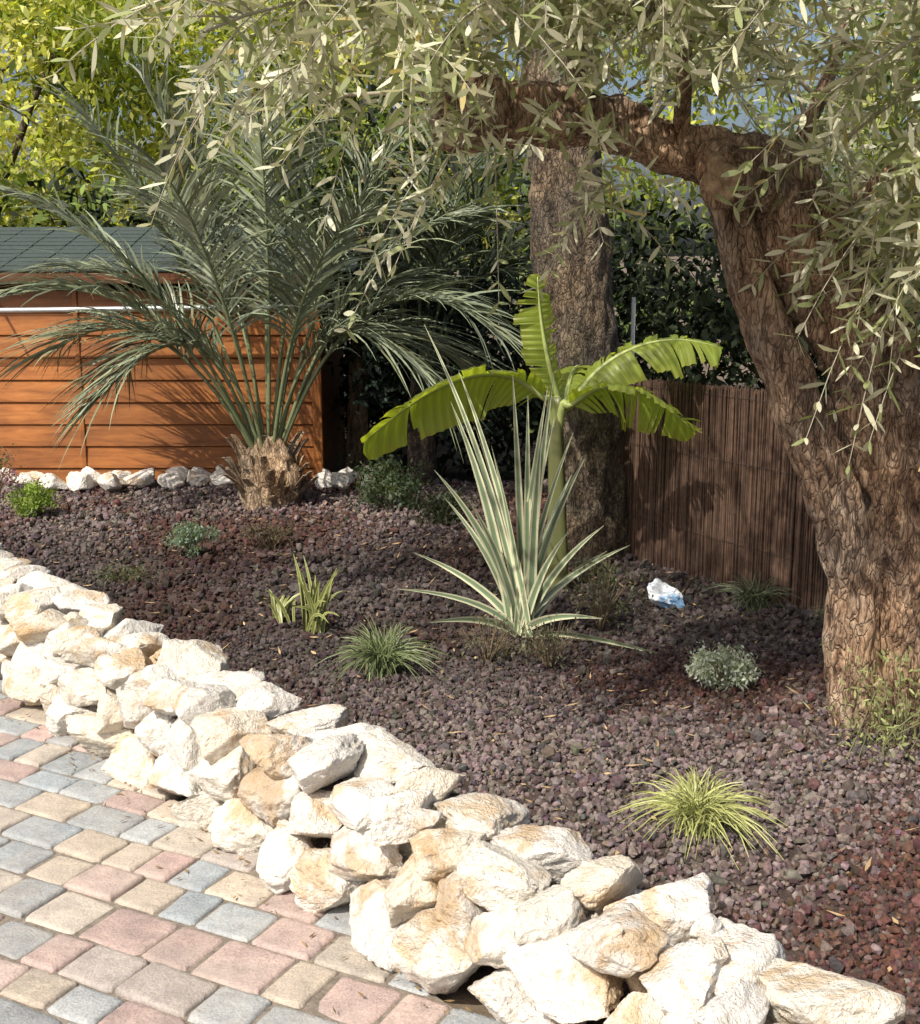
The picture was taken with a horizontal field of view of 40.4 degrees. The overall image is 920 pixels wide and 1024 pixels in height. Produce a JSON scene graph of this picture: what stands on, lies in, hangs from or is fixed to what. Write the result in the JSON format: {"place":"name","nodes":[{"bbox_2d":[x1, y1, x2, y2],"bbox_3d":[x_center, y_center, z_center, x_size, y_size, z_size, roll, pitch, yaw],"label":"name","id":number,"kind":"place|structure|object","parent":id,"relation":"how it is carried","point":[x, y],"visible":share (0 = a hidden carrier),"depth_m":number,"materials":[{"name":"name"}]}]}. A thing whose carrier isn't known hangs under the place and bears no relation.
{"place":"outdoors","nodes":[
{"label":"outdoors","id":0,"kind":"place"},
{"bbox_2d":[0,678,498,1023],"bbox_3d":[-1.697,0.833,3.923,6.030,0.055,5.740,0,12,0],"label":"paving","id":1,"kind":"structure","parent":0,"point":[159,986],"depth_m":3.04,"materials":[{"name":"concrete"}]},
{"bbox_2d":[0,0,919,255],"label":"sky","id":2,"kind":"structure","parent":0,"point":[739,121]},
{"bbox_2d":[176,256,896,1018],"bbox_3d":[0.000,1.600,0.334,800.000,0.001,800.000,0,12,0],"label":"ground","id":3,"kind":"structure","parent":0,"point":[464,996],"depth_m":10.05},
{"bbox_2d":[0,0,274,227],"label":"deciduous tree","id":4,"kind":"object","parent":3,"relation":"on","point":[27,18],"visible":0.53,"depth_m":11.24,"materials":[{"name":"green plant"}]},
{"bbox_2d":[0,0,427,226],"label":"deciduous tree","id":5,"kind":"object","parent":3,"relation":"on","point":[85,172],"visible":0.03,"depth_m":13.72,"materials":[{"name":"green plant"}]},
{"bbox_2d":[33,0,515,226],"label":"deciduous tree","id":6,"kind":"object","parent":3,"relation":"on","point":[130,78],"visible":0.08,"depth_m":11.82,"materials":[{"name":"green plant"}]},
{"bbox_2d":[257,59,493,472],"bbox_3d":[-0.556,-1.549,8.450,1.585,2.884,1.648,0,12,0],"label":"background tree","id":7,"kind":"object","parent":3,"relation":"on","point":[357,428],"visible":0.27,"depth_m":8.39,"materials":[{"name":"green plant"}]},
{"bbox_2d":[235,0,530,279],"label":"deciduous tree","id":8,"kind":"object","parent":3,"relation":"on","point":[353,87],"visible":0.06,"depth_m":11.15,"materials":[{"name":"green plant"}]},
{"bbox_2d":[0,543,908,1023],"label":"stone wall","id":9,"kind":"structure","parent":3,"relation":"on","point":[426,879],"depth_m":2.97,"materials":[{"name":"stone"}]},
{"bbox_2d":[0,471,919,1023],"bbox_3d":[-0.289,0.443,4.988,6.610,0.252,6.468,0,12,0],"label":"gravel","id":10,"kind":"structure","parent":3,"relation":"on","point":[794,663],"depth_m":4.16,"materials":[{"name":"brown gravel"}]},
{"bbox_2d":[0,443,28,493],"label":"flowering shrub","id":11,"kind":"object","parent":10,"relation":"on","point":[6,479],"visible":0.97,"depth_m":7.43,"materials":[{"name":"pink plant"}]},
{"bbox_2d":[0,478,60,517],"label":"box shrub","id":12,"kind":"object","parent":10,"relation":"on","point":[35,497],"visible":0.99,"depth_m":6.80,"materials":[{"name":"green plant"}]},
{"bbox_2d":[85,550,167,585],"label":"groundcover plant","id":13,"kind":"object","parent":10,"relation":"on","point":[106,576],"visible":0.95,"depth_m":5.56,"materials":[{"name":"green plant"}]},
{"bbox_2d":[0,227,360,481],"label":"garden shed","id":14,"kind":"structure","parent":10,"relation":"on","point":[175,413],"depth_m":8.00,"materials":[{"name":"brown wood"}]},
{"bbox_2d":[0,466,378,491],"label":"stone edging","id":15,"kind":"object","parent":10,"relation":"on","point":[86,477],"visible":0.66,"depth_m":7.72,"materials":[{"name":"stone"}]},
{"bbox_2d":[161,517,227,556],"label":"cotton lavender shrub","id":16,"kind":"object","parent":10,"relation":"on","point":[189,531],"visible":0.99,"depth_m":6.02,"materials":[{"name":"green plant"}]},
{"bbox_2d":[235,516,294,550],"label":"heather shrub","id":17,"kind":"object","parent":10,"relation":"on","point":[278,537],"visible":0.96,"depth_m":6.24,"materials":[{"name":"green plant"}]},
{"bbox_2d":[0,32,531,510],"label":"palm tree","id":18,"kind":"object","parent":10,"relation":"on","point":[266,470],"visible":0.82,"depth_m":6.76,"materials":[{"name":"green plant"}]},
{"bbox_2d":[255,589,331,627],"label":"flax plant","id":19,"kind":"object","parent":10,"relation":"on","point":[279,615],"visible":0.9,"depth_m":4.90,"materials":[{"name":"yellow plant"}]},
{"bbox_2d":[293,554,340,633],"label":"flax plant","id":20,"kind":"object","parent":10,"relation":"on","point":[314,621],"visible":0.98,"depth_m":4.78,"materials":[{"name":"green plant"}]},
{"bbox_2d":[312,615,453,683],"bbox_3d":[-0.266,0.471,4.338,0.494,0.202,0.451,0,12,0],"label":"sedge tuft","id":21,"kind":"object","parent":10,"relation":"on","point":[382,657],"visible":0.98,"depth_m":4.31,"materials":[{"name":"green plant"}]},
{"bbox_2d":[345,454,429,510],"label":"juniper shrub","id":22,"kind":"object","parent":10,"relation":"on","point":[401,481],"visible":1,"depth_m":7.07,"materials":[{"name":"green plant"}]},
{"bbox_2d":[322,198,541,465],"bbox_3d":[-0.161,-1.159,8.065,1.661,1.703,1.286,11,16,44],"label":"conifer shrub","id":23,"kind":"object","parent":10,"relation":"on","point":[383,388],"visible":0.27,"depth_m":7.99,"materials":[{"name":"green plant"}]},
{"bbox_2d":[407,487,477,526],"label":"juniper shrub","id":24,"kind":"object","parent":10,"relation":"on","point":[442,506],"visible":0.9,"depth_m":6.73,"materials":[{"name":"green plant"}]},
{"bbox_2d":[280,93,625,484],"bbox_3d":[-0.025,-1.338,7.635,2.315,2.596,1.663,0,12,0],"label":"tree","id":25,"kind":"object","parent":10,"relation":"on","point":[424,449],"visible":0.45,"depth_m":7.63,"materials":[{"name":"green plant"}]},
{"bbox_2d":[1,486,917,1012],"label":"leaf litter","id":26,"kind":"object","parent":10,"relation":"on","point":[867,866],"visible":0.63,"depth_m":3.94,"materials":[{"name":"brown plant"}]},
{"bbox_2d":[40,0,919,766],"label":"olive tree","id":27,"kind":"object","parent":10,"relation":"on","point":[804,240],"visible":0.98,"depth_m":3.21,"materials":[{"name":"green plant"}]},
{"bbox_2d":[442,612,537,663],"bbox_3d":[0.104,0.471,4.537,0.302,0.242,0.267,6,13,27],"label":"rosemary shrub","id":28,"kind":"object","parent":10,"relation":"on","point":[488,654],"visible":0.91,"depth_m":4.54,"materials":[{"name":"green plant"}]},
{"bbox_2d":[400,325,656,653],"bbox_3d":[0.300,-0.087,4.671,1.070,1.201,0.501,0,12,0],"label":"variegated yucca","id":29,"kind":"object","parent":10,"relation":"on","point":[527,597],"visible":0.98,"depth_m":4.74,"materials":[{"name":"green plant"}]},
{"bbox_2d":[360,274,722,589],"bbox_3d":[0.435,-0.298,5.332,1.470,1.404,1.011,-11,16,-43],"label":"banana plant","id":30,"kind":"object","parent":10,"relation":"on","point":[614,376],"visible":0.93,"depth_m":5.34,"materials":[{"name":"green plant"}]},
{"bbox_2d":[508,613,589,668],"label":"rosemary shrub","id":31,"kind":"object","parent":10,"relation":"on","point":[548,662],"visible":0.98,"depth_m":4.47,"materials":[{"name":"green plant"}]},
{"bbox_2d":[519,2,630,562],"bbox_3d":[0.524,-2.446,5.525,3.961,5.669,2.786,0,12,0],"label":"tree","id":32,"kind":"object","parent":10,"relation":"on","point":[580,293],"visible":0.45,"depth_m":5.80,"materials":[{"name":"brown plant"}]},
{"bbox_2d":[563,551,653,631],"bbox_3d":[0.555,0.304,4.885,0.379,0.349,0.279,0,12,0],"label":"rosemary shrub","id":33,"kind":"object","parent":10,"relation":"on","point":[600,613],"visible":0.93,"depth_m":4.85,"materials":[{"name":"green plant"}]},
{"bbox_2d":[311,168,919,480],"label":"evergreen hedge","id":34,"kind":"object","parent":10,"relation":"on","point":[729,318],"visible":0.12,"depth_m":8.18,"materials":[{"name":"green plant"}]},
{"bbox_2d":[647,578,684,609],"bbox_3d":[0.860,0.346,5.235,0.162,0.143,0.096,0,12,0],"label":"white rock","id":35,"kind":"object","parent":10,"relation":"on","point":[666,595],"visible":0.96,"depth_m":5.20,"materials":[{"name":"white stone"}]},
{"bbox_2d":[609,761,791,869],"bbox_3d":[0.594,0.728,3.142,0.448,0.168,0.470,0,12,0],"label":"golden grass tuft","id":36,"kind":"object","parent":10,"relation":"on","point":[697,814],"visible":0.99,"depth_m":3.12,"materials":[{"name":"green plant"}]},
{"bbox_2d":[684,638,765,693],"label":"lavender shrub","id":37,"kind":"object","parent":10,"relation":"on","point":[730,662],"visible":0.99,"depth_m":4.08,"materials":[{"name":"green plant"}]},
{"bbox_2d":[621,297,843,617],"bbox_3d":[1.602,-0.182,4.783,0.204,1.600,3.658,-7,14,-30],"label":"reed fence","id":38,"kind":"object","parent":10,"relation":"on","point":[741,509],"visible":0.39,"depth_m":5.44,"materials":[{"name":"brown plant"}]},
{"bbox_2d":[700,569,802,617],"bbox_3d":[1.213,0.325,5.171,0.448,0.158,0.444,0,12,0],"label":"weed tuft","id":39,"kind":"object","parent":10,"relation":"on","point":[748,594],"visible":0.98,"depth_m":5.16,"materials":[{"name":"green plant"}]},
{"bbox_2d":[799,586,827,632],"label":"weed tuft","id":40,"kind":"object","parent":10,"relation":"on","point":[820,612],"visible":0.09,"depth_m":4.80,"materials":[{"name":"green plant"}]},
{"bbox_2d":[0,139,919,457],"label":"hedge","id":41,"kind":"object","parent":3,"relation":"on","point":[92,199],"visible":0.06,"depth_m":10.27,"materials":[{"name":"green plant"}]},
{"bbox_2d":[398,0,919,271],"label":"deciduous tree","id":42,"kind":"object","parent":3,"relation":"on","point":[648,102],"visible":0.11,"depth_m":11.64,"materials":[{"name":"green plant"}]},
{"bbox_2d":[795,0,919,308],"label":"deciduous tree","id":43,"kind":"object","parent":3,"relation":"on","point":[878,119],"visible":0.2,"depth_m":9.34,"materials":[{"name":"green plant"}]}
]}

